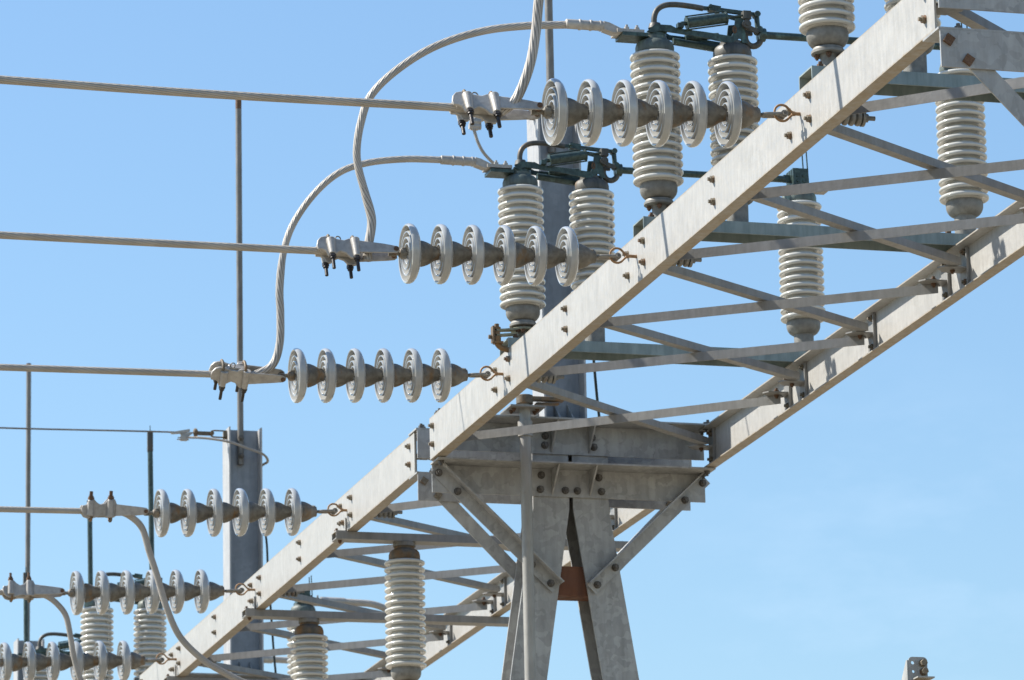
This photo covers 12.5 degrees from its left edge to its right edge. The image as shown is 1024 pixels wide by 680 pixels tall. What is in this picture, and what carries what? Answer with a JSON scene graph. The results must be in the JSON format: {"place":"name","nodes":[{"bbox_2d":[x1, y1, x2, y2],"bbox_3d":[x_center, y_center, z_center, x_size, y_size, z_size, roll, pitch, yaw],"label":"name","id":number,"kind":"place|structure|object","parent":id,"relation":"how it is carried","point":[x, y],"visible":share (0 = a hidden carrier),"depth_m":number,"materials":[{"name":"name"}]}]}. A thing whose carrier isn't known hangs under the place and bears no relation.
{"place":"outdoors","nodes":[
{"label":"outdoors","id":0,"kind":"place"},
{"bbox_2d":[0,0,1023,679],"label":"sky","id":1,"kind":"structure","parent":0,"point":[878,526],"materials":[{"name":"blue"}]},
{"bbox_2d":[902,657,934,679],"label":"bracket post","id":2,"kind":"object","parent":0,"point":[919,668],"visible":1,"depth_m":18.32,"materials":[{"name":"grey metal"}]},
{"label":"ground","id":3,"kind":"structure","parent":0,"visible":0},
{"bbox_2d":[134,668,290,679],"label":"trestle tower","id":4,"kind":"structure","parent":3,"relation":"on","point":[212,675],"depth_m":30.08,"materials":[{"name":"grey metal"}]},
{"bbox_2d":[222,100,263,673],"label":"support column","id":5,"kind":"structure","parent":4,"relation":"on","point":[243,554],"depth_m":30.63,"materials":[{"name":"grey metal"}]},
{"bbox_2d":[0,427,268,466],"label":"static wire","id":6,"kind":"object","parent":5,"relation":"attached to","point":[185,435],"visible":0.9,"depth_m":30.55,"materials":[{"name":"metal"}]},
{"bbox_2d":[265,536,276,672],"bbox_3d":[-1.647,1.593,30.629,0.203,1.274,0.040,-3,-14,7],"label":"ground cable","id":7,"kind":"object","parent":6,"relation":"hanging from","point":[270,606],"visible":0.36,"depth_m":30.56,"materials":[{"name":"black metal"}]},
{"bbox_2d":[500,394,563,679],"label":"operating pipe","id":8,"kind":"object","parent":3,"relation":"on","point":[524,408],"visible":0.94,"depth_m":22.86,"materials":[{"name":"grey metal"}]},
{"bbox_2d":[408,408,715,679],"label":"trestle tower","id":9,"kind":"structure","parent":3,"relation":"on","point":[584,479],"depth_m":23.18,"materials":[{"name":"grey metal"}]},
{"bbox_2d":[140,432,691,679],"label":"lattice girder","id":10,"kind":"object","parent":9,"relation":"on","point":[383,485],"visible":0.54,"depth_m":26.55,"materials":[{"name":"grey metal"}]},
{"bbox_2d":[156,653,220,664],"bbox_3d":[-2.003,1.978,28.886,0.409,0.073,0.068,3,-14,-15],"label":"eye bolt","id":11,"kind":"object","parent":10,"relation":"attached to","point":[169,659],"visible":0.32,"depth_m":28.85,"materials":[{"name":"grey metal"}]},
{"bbox_2d":[0,640,163,679],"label":"insulator string","id":12,"kind":"object","parent":11,"relation":"attached to","point":[101,660],"visible":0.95,"depth_m":28.63,"materials":[{"name":"grey ceramic"}]},
{"bbox_2d":[164,665,273,679],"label":"hanger beam","id":13,"kind":"structure","parent":10,"relation":"attached to","point":[173,674],"depth_m":28.87,"materials":[{"name":"grey metal"}]},
{"bbox_2d":[235,583,304,596],"bbox_3d":[-1.390,1.436,26.781,0.409,0.073,0.068,3,-14,-15],"label":"eye bolt","id":14,"kind":"object","parent":10,"relation":"attached to","point":[293,594],"visible":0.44,"depth_m":26.75,"materials":[{"name":"grey metal"}]},
{"bbox_2d":[60,569,243,614],"bbox_3d":[-2.050,1.439,26.592,1.065,0.286,0.254,3,-14,-15],"label":"insulator string","id":15,"kind":"object","parent":14,"relation":"attached to","point":[129,592],"visible":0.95,"depth_m":26.53,"materials":[{"name":"grey ceramic"}]},
{"bbox_2d":[2,572,64,602],"bbox_3d":[-2.711,1.404,26.414,0.356,0.170,0.111,3,-14,-15],"label":"strain clamp","id":16,"kind":"object","parent":15,"relation":"attached to","point":[28,589],"visible":1,"depth_m":26.37,"materials":[{"name":"metal"}]},
{"bbox_2d":[33,595,83,679],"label":"jumper cable","id":17,"kind":"object","parent":16,"relation":"attached to","point":[60,607],"visible":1,"depth_m":26.40,"materials":[{"name":"grey metal"}]},
{"bbox_2d":[327,503,402,518],"bbox_3d":[-0.779,0.904,24.672,0.409,0.073,0.068,3,-14,-15],"label":"eye bolt","id":18,"kind":"object","parent":10,"relation":"attached to","point":[388,514],"visible":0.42,"depth_m":24.67,"materials":[{"name":"grey metal"}]},
{"bbox_2d":[144,488,337,536],"bbox_3d":[-1.422,0.907,24.488,1.036,0.286,0.254,3,-14,-15],"label":"insulator string","id":19,"kind":"object","parent":18,"relation":"attached to","point":[267,511],"visible":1,"depth_m":24.43,"materials":[{"name":"grey ceramic"}]},
{"bbox_2d":[80,491,148,522],"bbox_3d":[-2.071,0.866,24.311,0.356,0.171,0.117,3,-14,-15],"label":"strain clamp","id":20,"kind":"object","parent":19,"relation":"attached to","point":[109,508],"visible":1,"depth_m":24.26,"materials":[{"name":"metal"}]},
{"bbox_2d":[0,506,81,513],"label":"line wire","id":21,"kind":"object","parent":20,"relation":"attached to","point":[14,509],"visible":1,"depth_m":24.19,"materials":[{"name":"grey metal"}]},
{"bbox_2d":[124,516,245,679],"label":"jumper cable","id":22,"kind":"object","parent":20,"relation":"attached to","point":[181,638],"visible":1,"depth_m":24.28,"materials":[{"name":"grey metal"}]},
{"bbox_2d":[242,596,508,626],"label":"hanger beam","id":23,"kind":"structure","parent":10,"relation":"attached to","point":[250,613],"depth_m":26.86,"materials":[{"name":"grey metal"}]},
{"bbox_2d":[290,618,327,679],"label":"hanging insulator","id":24,"kind":"object","parent":23,"relation":"hanging from","point":[308,645],"visible":1,"depth_m":26.71,"materials":[{"name":"ceramic"}]},
{"bbox_2d":[331,518,628,551],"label":"hanger beam","id":25,"kind":"structure","parent":10,"relation":"attached to","point":[341,535],"depth_m":24.71,"materials":[{"name":"grey metal"}]},
{"bbox_2d":[384,541,426,679],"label":"hanging insulator","id":26,"kind":"object","parent":25,"relation":"hanging from","point":[405,617],"visible":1,"depth_m":24.58,"materials":[{"name":"beige ceramic"}]},
{"bbox_2d":[527,0,586,417],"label":"support column","id":27,"kind":"structure","parent":9,"relation":"on","point":[556,207],"depth_m":23.63,"materials":[{"name":"grey metal"}]},
{"bbox_2d":[428,0,1023,467],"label":"lattice girder","id":28,"kind":"object","parent":9,"relation":"attached to","point":[860,70],"visible":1,"depth_m":19.99,"materials":[{"name":"grey metal"}]},
{"bbox_2d":[479,366,563,383],"bbox_3d":[0.045,0.163,21.761,0.409,0.073,0.068,3,-14,-15],"label":"eye bolt","id":29,"kind":"object","parent":28,"relation":"attached to","point":[550,379],"visible":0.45,"depth_m":21.76,"materials":[{"name":"grey metal"}]},
{"bbox_2d":[278,348,490,402],"bbox_3d":[-0.590,0.167,21.579,1.009,0.286,0.254,3,-14,-15],"label":"insulator string","id":30,"kind":"object","parent":29,"relation":"attached to","point":[441,375],"visible":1,"depth_m":21.52,"materials":[{"name":"grey ceramic"}]},
{"bbox_2d":[209,359,285,401],"bbox_3d":[-1.219,0.189,21.421,0.356,0.179,0.175,3,-14,-15],"label":"strain clamp","id":31,"kind":"object","parent":30,"relation":"attached to","point":[239,374],"visible":1,"depth_m":21.37,"materials":[{"name":"metal"}]},
{"bbox_2d":[0,364,211,377],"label":"line wire","id":32,"kind":"object","parent":31,"relation":"attached to","point":[103,370],"visible":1,"depth_m":21.21,"materials":[{"name":"grey metal"}]},
{"bbox_2d":[251,155,511,373],"bbox_3d":[-0.628,-0.334,21.674,1.300,1.130,0.100,3,-14,-15],"label":"jumper cable","id":33,"kind":"object","parent":31,"relation":"attached to","point":[483,166],"visible":0.93,"depth_m":21.68,"materials":[{"name":"metal"}]},
{"bbox_2d":[609,247,701,266],"bbox_3d":[0.606,-0.349,19.766,0.409,0.073,0.068,3,-14,-15],"label":"eye bolt","id":34,"kind":"object","parent":28,"relation":"attached to","point":[685,263],"visible":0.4,"depth_m":19.77,"materials":[{"name":"grey metal"}]},
{"bbox_2d":[388,223,620,286],"bbox_3d":[-0.030,-0.352,19.585,1.009,0.286,0.254,3,-15,-15],"label":"insulator string","id":35,"kind":"object","parent":34,"relation":"attached to","point":[568,256],"visible":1,"depth_m":19.53,"materials":[{"name":"grey ceramic"}]},
{"bbox_2d":[314,234,399,278],"bbox_3d":[-0.641,-0.345,19.395,0.356,0.189,0.145,3,-14,-15],"label":"strain clamp","id":36,"kind":"object","parent":35,"relation":"attached to","point":[350,251],"visible":1,"depth_m":19.38,"materials":[{"name":"metal"}]},
{"bbox_2d":[0,231,326,254],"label":"line wire","id":37,"kind":"object","parent":36,"relation":"attached to","point":[156,242],"visible":1,"depth_m":19.18,"materials":[{"name":"grey metal"}]},
{"bbox_2d":[353,19,644,261],"bbox_3d":[-0.050,-0.846,19.673,1.269,1.108,0.100,3,-14,-15],"label":"jumper cable","id":38,"kind":"object","parent":36,"relation":"attached to","point":[613,31],"visible":0.98,"depth_m":19.68,"materials":[{"name":"metal"}]},
{"bbox_2d":[485,140,827,367],"bbox_3d":[0.756,-0.417,22.090,1.792,1.054,0.217,3,-14,-15],"label":"disconnect switch","id":39,"kind":"object","parent":28,"relation":"on","point":[591,212],"visible":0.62,"depth_m":21.96,"materials":[{"name":"beige ceramic"}]},
{"bbox_2d":[488,323,531,352],"bbox_3d":[0.011,0.004,21.723,0.122,0.141,0.264,-12,-17,36],"label":"crank lever","id":40,"kind":"object","parent":39,"relation":"attached to","point":[495,336],"visible":0.79,"depth_m":21.67,"materials":[{"name":"metal"}]},
{"bbox_2d":[615,2,988,251],"bbox_3d":[1.327,-0.926,20.086,1.792,1.054,0.217,3,-14,-15],"label":"disconnect switch","id":41,"kind":"object","parent":28,"relation":"on","point":[658,180],"visible":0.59,"depth_m":19.97,"materials":[{"name":"white ceramic"}]},
{"bbox_2d":[773,104,875,126],"bbox_3d":[1.189,-0.855,17.775,0.409,0.073,0.068,3,-14,-15],"label":"eye bolt","id":42,"kind":"object","parent":28,"relation":"attached to","point":[861,120],"visible":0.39,"depth_m":17.78,"materials":[{"name":"grey metal"}]},
{"bbox_2d":[531,78,787,147],"bbox_3d":[0.556,-0.850,17.593,1.009,0.286,0.254,3,-14,-15],"label":"insulator string","id":43,"kind":"object","parent":42,"relation":"attached to","point":[694,113],"visible":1,"depth_m":17.54,"materials":[{"name":"grey ceramic"}]},
{"bbox_2d":[449,89,543,137],"bbox_3d":[-0.054,-0.842,17.400,0.356,0.187,0.153,3,-14,-15],"label":"strain clamp","id":44,"kind":"object","parent":43,"relation":"attached to","point":[488,107],"visible":1,"depth_m":17.39,"materials":[{"name":"metal"}]},
{"bbox_2d":[0,75,463,111],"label":"line wire","id":45,"kind":"object","parent":44,"relation":"attached to","point":[214,94],"visible":1,"depth_m":17.14,"materials":[{"name":"grey metal"}]},
{"bbox_2d":[468,109,533,163],"bbox_3d":[-8.640,-1.398,21.357,18.464,0.463,0.204,3,-14,-15],"label":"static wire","id":46,"kind":"object","parent":44,"relation":"attached to","point":[476,126],"visible":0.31,"depth_m":23.58,"materials":[{"name":"metal"}]},
{"bbox_2d":[592,360,599,416],"bbox_3d":[0.338,-0.175,23.669,0.203,1.274,0.040,-3,-14,7],"label":"ground cable","id":47,"kind":"object","parent":46,"relation":"hanging from","point":[596,387],"visible":0.3,"depth_m":23.56,"materials":[{"name":"grey metal"}]},
{"bbox_2d":[501,0,543,116],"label":"jumper cable","id":48,"kind":"object","parent":44,"relation":"attached to","point":[527,73],"visible":1,"depth_m":17.47,"materials":[{"name":"metal"}]},
{"bbox_2d":[798,0,1023,102],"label":"disconnect switch","id":49,"kind":"object","parent":28,"relation":"on","point":[827,28],"visible":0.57,"depth_m":17.75,"materials":[{"name":"white ceramic"}]},
{"bbox_2d":[923,0,1023,125],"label":"trestle tower","id":50,"kind":"structure","parent":3,"relation":"on","point":[983,56],"depth_m":16.35,"materials":[{"name":"grey metal"}]},
{"bbox_3d":[-3.860,7.538,37.228,2.607,6.865,0.509,3,-14,-15],"label":"trestle tower","id":51,"kind":"object","parent":3,"relation":"on","visible":0},
{"bbox_2d":[13,363,43,679],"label":"support column","id":52,"kind":"structure","parent":51,"relation":"on","point":[18,648],"depth_m":38.71,"materials":[{"name":"grey metal"}]},
{"bbox_3d":[-2.846,3.361,34.156,1.476,0.210,7.974,3,-14,-15],"label":"lattice girder","id":53,"kind":"object","parent":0,"visible":0},
{"bbox_2d":[23,567,27,642],"bbox_3d":[-3.453,2.862,36.986,1.894,2.140,0.229,3,-14,-15],"label":"disconnect switch","id":54,"kind":"object","parent":53,"relation":"on","point":[25,602],"visible":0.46,"depth_m":37.03,"materials":[{"name":"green metal"}]},
{"bbox_2d":[17,494,92,679],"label":"disconnect switch","id":55,"kind":"object","parent":53,"relation":"on","point":[42,674],"visible":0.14,"depth_m":34.17,"materials":[{"name":"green metal"}]},
{"bbox_2d":[264,656,289,663],"bbox_3d":[-1.650,3.069,34.450,0.772,1.510,0.100,3,-14,-15],"label":"feeder cable","id":56,"kind":"object","parent":55,"relation":"attached to","point":[268,659],"visible":0.2,"depth_m":34.58,"materials":[{"name":"metal"}]},
{"bbox_2d":[80,426,315,679],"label":"disconnect switch","id":57,"kind":"object","parent":53,"relation":"on","point":[150,639],"visible":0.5,"depth_m":31.93,"materials":[{"name":"beige ceramic"}]},
{"bbox_2d":[310,595,386,611],"bbox_3d":[-1.038,2.523,32.301,0.772,1.510,0.100,3,-14,-15],"label":"feeder cable","id":58,"kind":"object","parent":57,"relation":"attached to","point":[369,603],"visible":0.34,"depth_m":32.45,"materials":[{"name":"metal"}]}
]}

